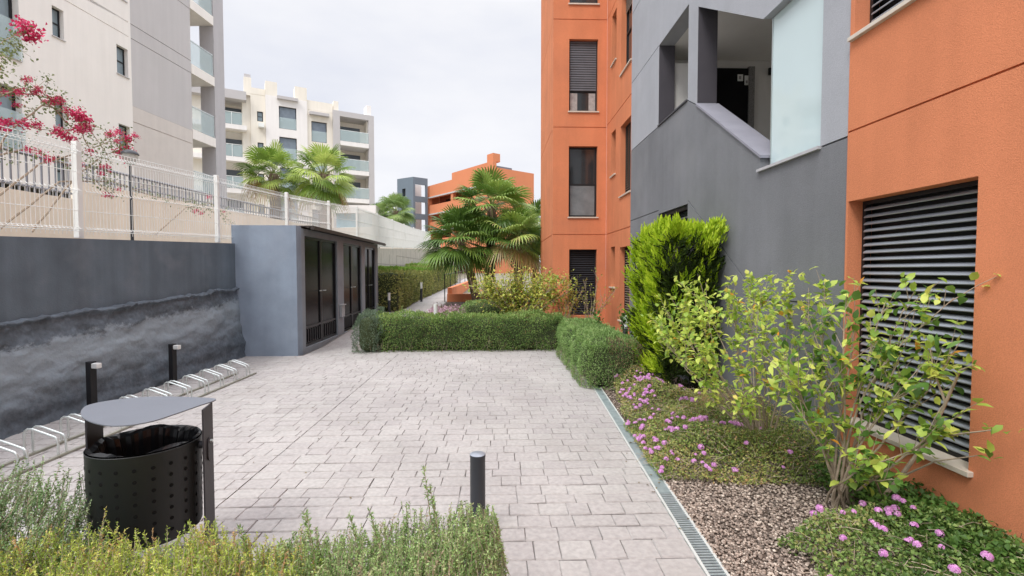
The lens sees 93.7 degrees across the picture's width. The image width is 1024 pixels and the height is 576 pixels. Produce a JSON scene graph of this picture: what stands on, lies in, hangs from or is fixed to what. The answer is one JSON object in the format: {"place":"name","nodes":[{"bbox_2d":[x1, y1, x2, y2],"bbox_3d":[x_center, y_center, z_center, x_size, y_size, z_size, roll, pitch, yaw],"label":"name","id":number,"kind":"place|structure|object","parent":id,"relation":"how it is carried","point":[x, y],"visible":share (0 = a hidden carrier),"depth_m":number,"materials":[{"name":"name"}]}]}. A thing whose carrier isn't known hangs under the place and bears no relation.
{"place":"outdoors","nodes":[
{"label":"outdoors","id":0,"kind":"place"},
{"bbox_2d":[0,183,67,197],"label":"ground","id":1,"kind":"structure","parent":0,"point":[23,188],"depth_m":7.81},
{"bbox_2d":[0,0,226,209],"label":"white apartment building","id":2,"kind":"structure","parent":1,"relation":"on","point":[122,64],"depth_m":18.12,"materials":[{"name":"white paint"}]},
{"bbox_2d":[0,0,22,62],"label":"balcony railing","id":3,"kind":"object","parent":2,"relation":"in","point":[5,5],"depth_m":14.12,"materials":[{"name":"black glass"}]},
{"bbox_2d":[0,86,25,151],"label":"window","id":4,"kind":"structure","parent":2,"relation":"in","point":[6,109],"depth_m":14.20,"materials":[{"name":"black glass"}]},
{"bbox_2d":[52,8,65,41],"bbox_3d":[-14.694,-8.514,15.454,0.235,0.979,0.441,0,2,3],"label":"window","id":5,"kind":"structure","parent":2,"relation":"in","point":[55,13],"depth_m":15.54,"materials":[{"name":"black glass"}]},
{"bbox_2d":[55,99,66,129],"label":"window","id":6,"kind":"structure","parent":2,"relation":"in","point":[59,120],"depth_m":15.66,"materials":[{"name":"grey glass"}]},
{"bbox_2d":[57,157,66,185],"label":"window","id":7,"kind":"structure","parent":2,"relation":"in","point":[58,165],"depth_m":15.67,"materials":[{"name":"grey glass"}]},
{"bbox_2d":[116,46,129,78],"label":"window","id":8,"kind":"structure","parent":2,"relation":"in","point":[120,52],"depth_m":17.98,"materials":[{"name":"grey glass"}]},
{"bbox_2d":[119,125,126,151],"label":"window","id":9,"kind":"structure","parent":2,"relation":"in","point":[120,127],"depth_m":18.06,"materials":[{"name":"grey glass"}]},
{"bbox_2d":[231,139,311,219],"bbox_3d":[-9.676,-4.064,19.572,3.008,3.979,2.899,0,2,-2],"label":"palm tree","id":10,"kind":"object","parent":1,"relation":"on","point":[272,156],"visible":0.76,"depth_m":19.13,"materials":[{"name":"green plant"}]},
{"bbox_2d":[191,74,374,227],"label":"cream apartment building","id":11,"kind":"structure","parent":1,"relation":"on","point":[260,118],"depth_m":44.80,"materials":[{"name":"beige paint"}]},
{"bbox_2d":[225,107,240,124],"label":"balcony door","id":12,"kind":"structure","parent":11,"relation":"in","point":[236,117],"depth_m":43.91,"materials":[{"name":"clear glass"}]},
{"bbox_2d":[226,138,241,156],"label":"balcony door","id":13,"kind":"structure","parent":11,"relation":"in","point":[237,149],"depth_m":44.01,"materials":[{"name":"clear glass"}]},
{"bbox_2d":[226,169,242,188],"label":"balcony door","id":14,"kind":"structure","parent":11,"relation":"in","point":[232,173],"depth_m":44.08,"materials":[{"name":"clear glass"}]},
{"bbox_2d":[228,200,242,211],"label":"balcony door","id":15,"kind":"structure","parent":11,"relation":"in","point":[228,200],"depth_m":44.12,"materials":[{"name":"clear glass"}]},
{"bbox_2d":[257,111,262,121],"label":"window","id":16,"kind":"structure","parent":11,"relation":"in","point":[259,114],"depth_m":43.79,"materials":[{"name":"grey glass"}]},
{"bbox_2d":[279,106,295,129],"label":"window","id":17,"kind":"structure","parent":11,"relation":"in","point":[287,116],"depth_m":44.72,"materials":[{"name":"grey glass"}]},
{"bbox_2d":[279,137,296,160],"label":"window","id":18,"kind":"structure","parent":11,"relation":"in","point":[289,144],"depth_m":44.91,"materials":[{"name":"grey glass"}]},
{"bbox_2d":[280,167,295,190],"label":"window","id":19,"kind":"structure","parent":11,"relation":"in","point":[282,169],"depth_m":44.78,"materials":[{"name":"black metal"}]},
{"bbox_2d":[281,199,297,219],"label":"window","id":20,"kind":"structure","parent":11,"relation":"in","point":[295,203],"depth_m":45.27,"materials":[{"name":"black metal"}]},
{"bbox_2d":[313,210,317,226],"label":"window","id":21,"kind":"structure","parent":11,"relation":"in","point":[313,210],"depth_m":46.30,"materials":[{"name":"white metal"}]},
{"bbox_2d":[311,121,326,142],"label":"window","id":22,"kind":"structure","parent":11,"relation":"in","point":[318,129],"depth_m":46.24,"materials":[{"name":"grey glass"}]},
{"bbox_2d":[312,155,326,170],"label":"window","id":23,"kind":"structure","parent":11,"relation":"in","point":[320,167],"depth_m":46.32,"materials":[{"name":"grey glass"}]},
{"bbox_2d":[340,126,359,142],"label":"balcony door","id":24,"kind":"structure","parent":11,"relation":"in","point":[349,136],"depth_m":49.07,"materials":[{"name":"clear glass"}]},
{"bbox_2d":[340,154,359,170],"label":"balcony door","id":25,"kind":"structure","parent":11,"relation":"in","point":[355,163],"depth_m":49.29,"materials":[{"name":"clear glass"}]},
{"bbox_2d":[344,182,360,198],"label":"balcony door","id":26,"kind":"structure","parent":11,"relation":"in","point":[358,196],"depth_m":49.55,"materials":[{"name":"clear glass"}]},
{"bbox_2d":[333,205,381,227],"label":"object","id":27,"kind":"object","parent":1,"relation":"on","point":[375,209],"visible":0.17,"depth_m":33.46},
{"bbox_2d":[371,202,394,216],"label":"palm tree","id":28,"kind":"object","parent":1,"relation":"on","point":[384,211],"visible":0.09,"depth_m":40.93,"materials":[{"name":"green plant"}]},
{"bbox_2d":[376,192,417,226],"bbox_3d":[-8.395,-4.964,34.586,3.299,3.837,3.127,0,2,-2],"label":"palm tree","id":29,"kind":"object","parent":1,"relation":"on","point":[396,202],"visible":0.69,"depth_m":34.04,"materials":[{"name":"green plant"}]},
{"bbox_2d":[0,278,705,575],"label":"plaza paving","id":30,"kind":"structure","parent":0,"point":[267,414],"depth_m":4.21,"materials":[{"name":"grey stone"}]},
{"bbox_2d":[0,455,134,575],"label":"wispy bush","id":31,"kind":"object","parent":30,"relation":"on","point":[30,501],"visible":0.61,"depth_m":2.25,"materials":[{"name":"green plant"}]},
{"bbox_2d":[85,361,101,404],"bbox_3d":[-4.729,1.120,5.438,0.155,0.575,0.070,0,2,13],"label":"path light","id":32,"kind":"object","parent":30,"relation":"on","point":[91,367],"visible":0.84,"depth_m":5.42,"materials":[{"name":"black metal"}]},
{"bbox_2d":[0,359,256,482],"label":"bike rack","id":33,"kind":"object","parent":30,"relation":"on","point":[67,438],"visible":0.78,"depth_m":4.51,"materials":[{"name":"metal"}]},
{"bbox_2d":[81,396,215,559],"bbox_3d":[-1.957,1.073,2.522,0.657,0.877,0.535,0,2,-2],"label":"litter bin","id":34,"kind":"object","parent":30,"relation":"on","point":[159,492],"visible":0.87,"depth_m":2.40,"materials":[{"name":"grey metal"}]},
{"bbox_2d":[84,424,200,458],"bbox_3d":[-1.929,1.008,2.539,0.488,0.448,0.488,0,2,-2],"label":"bin liner","id":35,"kind":"object","parent":34,"relation":"in","point":[152,439],"visible":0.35,"depth_m":2.66,"materials":[{"name":"black plastic"}]},
{"bbox_2d":[0,506,324,575],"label":"yellow rosemary bush","id":36,"kind":"object","parent":30,"relation":"on","point":[197,563],"visible":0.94,"depth_m":1.96,"materials":[{"name":"plant"}]},
{"bbox_2d":[168,343,180,384],"bbox_3d":[-4.740,1.073,6.758,0.155,0.575,0.070,0,2,13],"label":"path light","id":37,"kind":"object","parent":30,"relation":"on","point":[173,348],"visible":0.89,"depth_m":6.74,"materials":[{"name":"black metal"}]},
{"bbox_2d":[351,303,390,353],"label":"lavender bush","id":38,"kind":"object","parent":30,"relation":"on","point":[368,334],"visible":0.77,"depth_m":9.37,"materials":[{"name":"green plant"}]},
{"bbox_2d":[444,271,461,301],"bbox_3d":[-2.752,-0.278,24.131,0.040,1.214,11.640,0,2,-2],"label":"handrail","id":39,"kind":"object","parent":30,"relation":"on","point":[450,283],"visible":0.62,"depth_m":18.34,"materials":[{"name":"black metal"}]},
{"bbox_2d":[373,307,566,351],"bbox_3d":[-0.899,0.869,9.894,4.208,0.980,0.989,0,2,-2],"label":"hedge","id":40,"kind":"object","parent":30,"relation":"on","point":[486,331],"visible":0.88,"depth_m":9.60,"materials":[{"name":"green plant"}]},
{"bbox_2d":[470,451,485,530],"bbox_3d":[-0.207,1.247,2.901,0.095,0.501,0.095,0,2,-2],"label":"bollard","id":41,"kind":"object","parent":30,"relation":"on","point":[477,476],"visible":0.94,"depth_m":2.86,"materials":[{"name":"grey metal"}]},
{"bbox_2d":[302,278,464,355],"bbox_3d":[-3.666,0.189,27.478,1.820,0.894,36.890,0,2,-2],"label":"path bed","id":42,"kind":"object","parent":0,"point":[459,279],"visible":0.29,"depth_m":15.64,"materials":[{"name":"grey concrete"}]},
{"bbox_2d":[190,0,607,268],"label":"sky","id":43,"kind":"structure","parent":0,"point":[447,85],"materials":[{"name":"white"}]},
{"bbox_2d":[348,269,605,408],"bbox_3d":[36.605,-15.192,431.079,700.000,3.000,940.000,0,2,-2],"label":"ground","id":44,"kind":"structure","parent":0,"point":[460,275],"depth_m":46.43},
{"bbox_2d":[0,236,245,439],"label":"retaining wall","id":45,"kind":"structure","parent":44,"relation":"on","point":[125,313],"depth_m":5.87,"materials":[{"name":"concrete"}]},
{"bbox_2d":[0,125,430,248],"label":"fence","id":46,"kind":"object","parent":45,"relation":"on","point":[393,233],"visible":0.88,"depth_m":7.84,"materials":[{"name":"white metal"}]},
{"bbox_2d":[231,225,385,355],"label":"service store","id":47,"kind":"structure","parent":44,"relation":"on","point":[302,290],"depth_m":9.10,"materials":[{"name":"grey paint"}]},
{"bbox_2d":[304,236,321,346],"bbox_3d":[-4.097,0.060,9.859,0.099,2.198,0.944,0,2,-2],"label":"door","id":48,"kind":"structure","parent":47,"relation":"in","point":[313,290],"depth_m":9.96,"materials":[{"name":"glass"}]},
{"bbox_2d":[321,239,336,340],"bbox_3d":[-4.126,0.026,10.812,0.099,2.198,0.944,0,2,-2],"label":"door","id":49,"kind":"structure","parent":47,"relation":"in","point":[328,248],"depth_m":10.85,"materials":[{"name":"glass"}]},
{"bbox_2d":[343,243,351,331],"bbox_3d":[-4.168,-0.021,12.131,0.099,2.198,0.774,0,2,-2],"label":"door","id":50,"kind":"structure","parent":47,"relation":"in","point":[347,251],"depth_m":12.23,"materials":[{"name":"glass"}]},
{"bbox_2d":[351,244,360,326],"bbox_3d":[-4.214,-0.049,12.914,0.055,2.198,0.774,0,2,-2],"label":"door","id":51,"kind":"structure","parent":47,"relation":"in","point":[356,289],"depth_m":12.92,"materials":[{"name":"metal"}]},
{"bbox_2d":[365,247,369,316],"bbox_3d":[-4.224,-0.085,13.937,0.099,2.198,0.589,0,2,-2],"label":"door","id":52,"kind":"structure","parent":47,"relation":"in","point":[367,295],"depth_m":14.11,"materials":[{"name":"metal"}]},
{"bbox_2d":[369,248,374,313],"bbox_3d":[-4.264,-0.107,14.534,0.055,2.198,0.589,0,2,-2],"label":"door","id":53,"kind":"structure","parent":47,"relation":"in","point":[371,250],"depth_m":14.57,"materials":[{"name":"metal"}]},
{"bbox_2d":[241,500,509,575],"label":"rosemary bush","id":54,"kind":"object","parent":44,"relation":"on","point":[483,548],"visible":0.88,"depth_m":2.03,"materials":[{"name":"green plant"}]},
{"bbox_2d":[236,465,443,568],"bbox_3d":[-0.703,0.976,2.042,0.853,0.405,0.146,0,2,-5],"label":"rosemary sprig","id":55,"kind":"object","parent":54,"relation":"attached to","point":[310,539],"visible":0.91,"depth_m":2.03,"materials":[{"name":"green plant"}]},
{"bbox_2d":[388,293,390,311],"bbox_3d":[-3.894,0.580,15.216,0.090,0.860,0.090,0,2,-2],"label":"garden light","id":56,"kind":"object","parent":44,"relation":"on","point":[389,303],"visible":0.83,"depth_m":15.18,"materials":[{"name":"black plastic"}]},
{"bbox_2d":[378,248,455,272],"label":"concrete block wall","id":57,"kind":"structure","parent":44,"relation":"on","point":[394,257],"depth_m":24.52,"materials":[{"name":"grey concrete"}]},
{"bbox_2d":[378,262,457,311],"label":"hedge","id":58,"kind":"object","parent":44,"relation":"on","point":[401,285],"visible":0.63,"depth_m":16.82,"materials":[{"name":"green plant"}]},
{"bbox_2d":[420,282,422,301],"bbox_3d":[-3.497,0.212,18.519,0.090,0.860,0.090,0,2,-2],"label":"garden light","id":59,"kind":"object","parent":44,"relation":"on","point":[421,294],"visible":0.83,"depth_m":18.48,"materials":[{"name":"black plastic"}]},
{"bbox_2d":[397,153,533,272],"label":"orange apartment building","id":60,"kind":"structure","parent":44,"relation":"on","point":[437,198],"depth_m":74.52,"materials":[{"name":"orange paint"}]},
{"bbox_2d":[446,194,473,237],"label":"balcony window","id":61,"kind":"structure","parent":60,"relation":"in","point":[447,200],"depth_m":78.07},
{"bbox_2d":[447,281,505,301],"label":"planter wall","id":62,"kind":"structure","parent":44,"relation":"on","point":[455,293],"depth_m":18.47,"materials":[{"name":"orange paint"}]},
{"bbox_2d":[592,384,729,575],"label":"drain channel","id":63,"kind":"object","parent":44,"relation":"on","point":[708,561],"visible":0.95,"depth_m":3.26,"materials":[{"name":"metal"}]},
{"bbox_2d":[541,0,1023,566],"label":"apartment building","id":64,"kind":"structure","parent":44,"relation":"on","point":[877,146],"depth_m":3.99,"materials":[{"name":"orange paint"}]},
{"bbox_2d":[567,147,597,217],"bbox_3d":[1.866,-2.782,12.696,0.815,1.879,0.215,0,2,-2],"label":"window","id":65,"kind":"structure","parent":64,"relation":"in","point":[582,160],"depth_m":12.76,"materials":[{"name":"grey glass"}]},
{"bbox_2d":[569,250,595,314],"bbox_3d":[1.873,-0.153,12.892,0.733,1.748,0.110,0,2,-2],"label":"window","id":66,"kind":"structure","parent":64,"relation":"in","point":[583,262],"depth_m":12.86,"materials":[{"name":"black metal"}]},
{"bbox_2d":[568,41,598,112],"bbox_3d":[1.866,-5.536,12.598,0.815,1.889,0.215,0,2,-2],"label":"window","id":67,"kind":"structure","parent":64,"relation":"in","point":[582,54],"depth_m":12.62,"materials":[{"name":"black metal"}]},
{"bbox_2d":[568,0,599,4],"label":"window","id":68,"kind":"structure","parent":64,"relation":"in","point":[571,2],"depth_m":12.59,"materials":[{"name":"beige metal"}]},
{"bbox_2d":[617,247,629,324],"bbox_3d":[2.641,-0.072,10.877,0.265,1.727,0.930,0,2,-2],"label":"window","id":69,"kind":"structure","parent":64,"relation":"in","point":[626,298],"depth_m":11.23,"materials":[{"name":"black metal"}]},
{"bbox_2d":[618,122,630,197],"bbox_3d":[2.641,-2.910,10.776,0.265,1.647,0.930,0,2,-2],"label":"window","id":70,"kind":"structure","parent":64,"relation":"in","point":[627,183],"depth_m":11.14,"materials":[{"name":"black metal"}]},
{"bbox_2d":[619,0,631,76],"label":"window","id":71,"kind":"structure","parent":64,"relation":"in","point":[629,2],"depth_m":10.95,"materials":[{"name":"black metal"}]},
{"bbox_2d":[662,205,687,258],"bbox_3d":[2.600,-0.829,7.565,0.110,0.819,1.248,0,2,-2],"label":"barred window","id":72,"kind":"structure","parent":64,"relation":"in","point":[683,211],"depth_m":7.48,"materials":[{"name":"black metal"}]},
{"bbox_2d":[717,68,748,123],"bbox_3d":[3.837,-2.693,8.752,0.900,2.580,0.053,0,2,-2],"label":"entrance door","id":73,"kind":"structure","parent":64,"relation":"in","point":[732,83],"depth_m":8.71,"materials":[{"name":"black plastic"}]},
{"bbox_2d":[847,0,915,41],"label":"window","id":74,"kind":"structure","parent":64,"relation":"in","point":[888,8],"depth_m":3.54,"materials":[{"name":"beige metal"}]},
{"bbox_2d":[836,180,977,477],"bbox_3d":[2.730,0.209,3.267,0.260,1.727,1.072,0,2,-2],"label":"window","id":75,"kind":"structure","parent":64,"relation":"in","point":[930,234],"depth_m":3.22,"materials":[{"name":"black metal"}]},
{"bbox_2d":[439,302,539,316],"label":"bed soil beyond hedge","id":76,"kind":"object","parent":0,"point":[453,303],"visible":0.04,"depth_m":17.43,"materials":[{"name":"brown soil"}]},
{"bbox_2d":[434,304,437,314],"bbox_3d":[-1.666,0.778,10.488,0.090,0.860,0.090,0,2,-2],"label":"garden light","id":77,"kind":"object","parent":76,"relation":"on","point":[435,308],"visible":0.38,"depth_m":10.44,"materials":[{"name":"white plastic"}]},
{"bbox_2d":[423,303,466,317],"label":"purple groundcover","id":78,"kind":"object","parent":76,"relation":"on","point":[441,308],"visible":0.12,"depth_m":13.74,"materials":[{"name":"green plant"}]},
{"bbox_2d":[417,201,499,303],"bbox_3d":[-1.841,-1.209,16.885,3.209,3.689,3.340,0,2,-2],"label":"palm tree","id":79,"kind":"object","parent":76,"relation":"on","point":[468,258],"visible":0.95,"depth_m":16.37,"materials":[{"name":"green plant"}]},
{"bbox_2d":[458,299,511,317],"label":"hedge","id":80,"kind":"object","parent":76,"relation":"on","point":[473,307],"visible":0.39,"depth_m":12.53,"materials":[{"name":"green plant"}]},
{"bbox_2d":[452,165,540,303],"bbox_3d":[-0.658,-1.862,17.402,3.419,4.929,3.297,0,2,-2],"label":"palm tree","id":81,"kind":"object","parent":76,"relation":"on","point":[487,183],"visible":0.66,"depth_m":16.85,"materials":[{"name":"green plant"}]},
{"bbox_2d":[477,205,541,294],"bbox_3d":[0.173,-1.163,16.848,2.870,3.544,3.056,0,2,-2],"label":"palm tree","id":82,"kind":"object","parent":76,"relation":"on","point":[528,255],"visible":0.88,"depth_m":16.28,"materials":[{"name":"green plant"}]},
{"bbox_2d":[462,260,576,316],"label":"yellow bush","id":83,"kind":"object","parent":76,"relation":"on","point":[514,297],"visible":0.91,"depth_m":11.78,"materials":[{"name":"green plant"}]},
{"bbox_2d":[506,198,540,298],"bbox_3d":[0.853,-1.503,18.826,2.541,4.074,2.707,-1,2,-35],"label":"palm tree","id":84,"kind":"object","parent":76,"relation":"on","point":[538,206],"visible":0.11,"depth_m":18.36,"materials":[{"name":"green plant"}]},
{"bbox_2d":[554,274,582,318],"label":"reddish bush","id":85,"kind":"object","parent":76,"relation":"on","point":[575,299],"visible":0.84,"depth_m":11.69,"materials":[{"name":"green plant"}]},
{"bbox_2d":[576,271,617,323],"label":"twiggy bush","id":86,"kind":"object","parent":76,"relation":"on","point":[594,302],"visible":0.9,"depth_m":11.56,"materials":[{"name":"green plant"}]},
{"bbox_2d":[591,367,993,575],"bbox_3d":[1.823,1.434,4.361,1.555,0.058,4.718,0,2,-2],"label":"gravel","id":87,"kind":"structure","parent":0,"point":[732,547],"depth_m":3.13,"materials":[{"name":"grey gravel"}]},
{"bbox_2d":[555,315,644,390],"bbox_3d":[1.338,0.962,7.985,1.066,0.929,3.260,0,2,-2],"label":"hedge","id":88,"kind":"object","parent":87,"relation":"on","point":[598,355],"visible":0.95,"depth_m":6.62,"materials":[{"name":"green plant"}]},
{"bbox_2d":[591,304,647,337],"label":"dark shrub","id":89,"kind":"object","parent":87,"relation":"on","point":[622,318],"visible":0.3,"depth_m":7.93,"materials":[{"name":"green plant"}]},
{"bbox_2d":[621,212,729,392],"bbox_3d":[2.151,0.203,6.308,1.151,2.350,1.547,0,2,-2],"label":"cypress shrub","id":90,"kind":"object","parent":87,"relation":"on","point":[656,270],"visible":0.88,"depth_m":5.89,"materials":[{"name":"green plant"}]},
{"bbox_2d":[609,364,757,426],"bbox_3d":[1.838,1.207,5.705,1.456,0.433,1.987,0,2,-2],"label":"lantana","id":91,"kind":"object","parent":87,"relation":"on","point":[629,391],"visible":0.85,"depth_m":5.34,"materials":[{"name":"green plant"}]},
{"bbox_2d":[624,395,845,488],"bbox_3d":[1.841,1.271,4.215,1.629,0.423,1.621,0,2,-2],"label":"lantana","id":92,"kind":"object","parent":87,"relation":"on","point":[695,421],"visible":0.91,"depth_m":3.93,"materials":[{"name":"green plant"}]},
{"bbox_2d":[641,269,832,455],"bbox_3d":[1.912,0.641,4.250,1.337,1.627,1.610,0,2,-2],"label":"leafy shrub","id":93,"kind":"object","parent":87,"relation":"on","point":[708,360],"visible":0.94,"depth_m":4.05,"materials":[{"name":"green plant"}]},
{"bbox_2d":[755,266,1000,509],"bbox_3d":[2.251,0.677,3.061,0.888,1.637,1.219,-2,3,-43],"label":"leafy shrub","id":94,"kind":"object","parent":87,"relation":"on","point":[886,354],"visible":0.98,"depth_m":3.05,"materials":[{"name":"green plant"}]},
{"bbox_2d":[777,494,1023,575],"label":"lantana","id":95,"kind":"object","parent":87,"relation":"on","point":[848,520],"visible":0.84,"depth_m":2.54,"materials":[{"name":"green plant"}]},
{"bbox_2d":[810,456,1023,575],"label":"ground ivy","id":96,"kind":"object","parent":87,"relation":"on","point":[955,541],"visible":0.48,"depth_m":2.70,"materials":[{"name":"green plant"}]},
{"bbox_2d":[847,326,1023,555],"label":"arching branch","id":97,"kind":"object","parent":87,"relation":"on","point":[989,450],"visible":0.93,"depth_m":2.74,"materials":[{"name":"green plant"}]},
{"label":"upper terrace","id":98,"kind":"structure","parent":0,"visible":0},
{"bbox_2d":[0,14,234,233],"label":"bougainvillea","id":99,"kind":"object","parent":98,"relation":"on","point":[80,118],"visible":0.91,"depth_m":6.26,"materials":[{"name":"pink plant"}]},
{"bbox_2d":[120,149,139,239],"bbox_3d":[-5.468,-1.270,6.893,0.220,1.415,0.220,0,2,-2],"label":"street lamp","id":100,"kind":"object","parent":98,"relation":"on","point":[128,153],"visible":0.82,"depth_m":6.87,"materials":[{"name":"metal"}]},
{"bbox_2d":[0,182,439,248],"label":"beige garden wall","id":101,"kind":"structure","parent":98,"relation":"on","point":[196,228],"depth_m":8.81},
{"bbox_2d":[0,147,317,224],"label":"terrace railing","id":102,"kind":"object","parent":101,"relation":"on","point":[2,182],"visible":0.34,"depth_m":9.03,"materials":[{"name":"grey metal"}]},
{"bbox_2d":[315,203,321,226],"bbox_3d":[-5.695,-1.792,14.175,0.220,1.415,0.220,0,2,-2],"label":"street lamp","id":103,"kind":"object","parent":98,"relation":"on","point":[320,204],"visible":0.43,"depth_m":14.14,"materials":[{"name":"metal"}]},
{"bbox_2d":[282,142,359,229],"bbox_3d":[-7.459,-3.517,18.696,3.025,4.136,3.048,0,2,-2],"label":"palm tree","id":104,"kind":"object","parent":98,"relation":"on","point":[321,189],"visible":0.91,"depth_m":18.24,"materials":[{"name":"green plant"}]}
]}

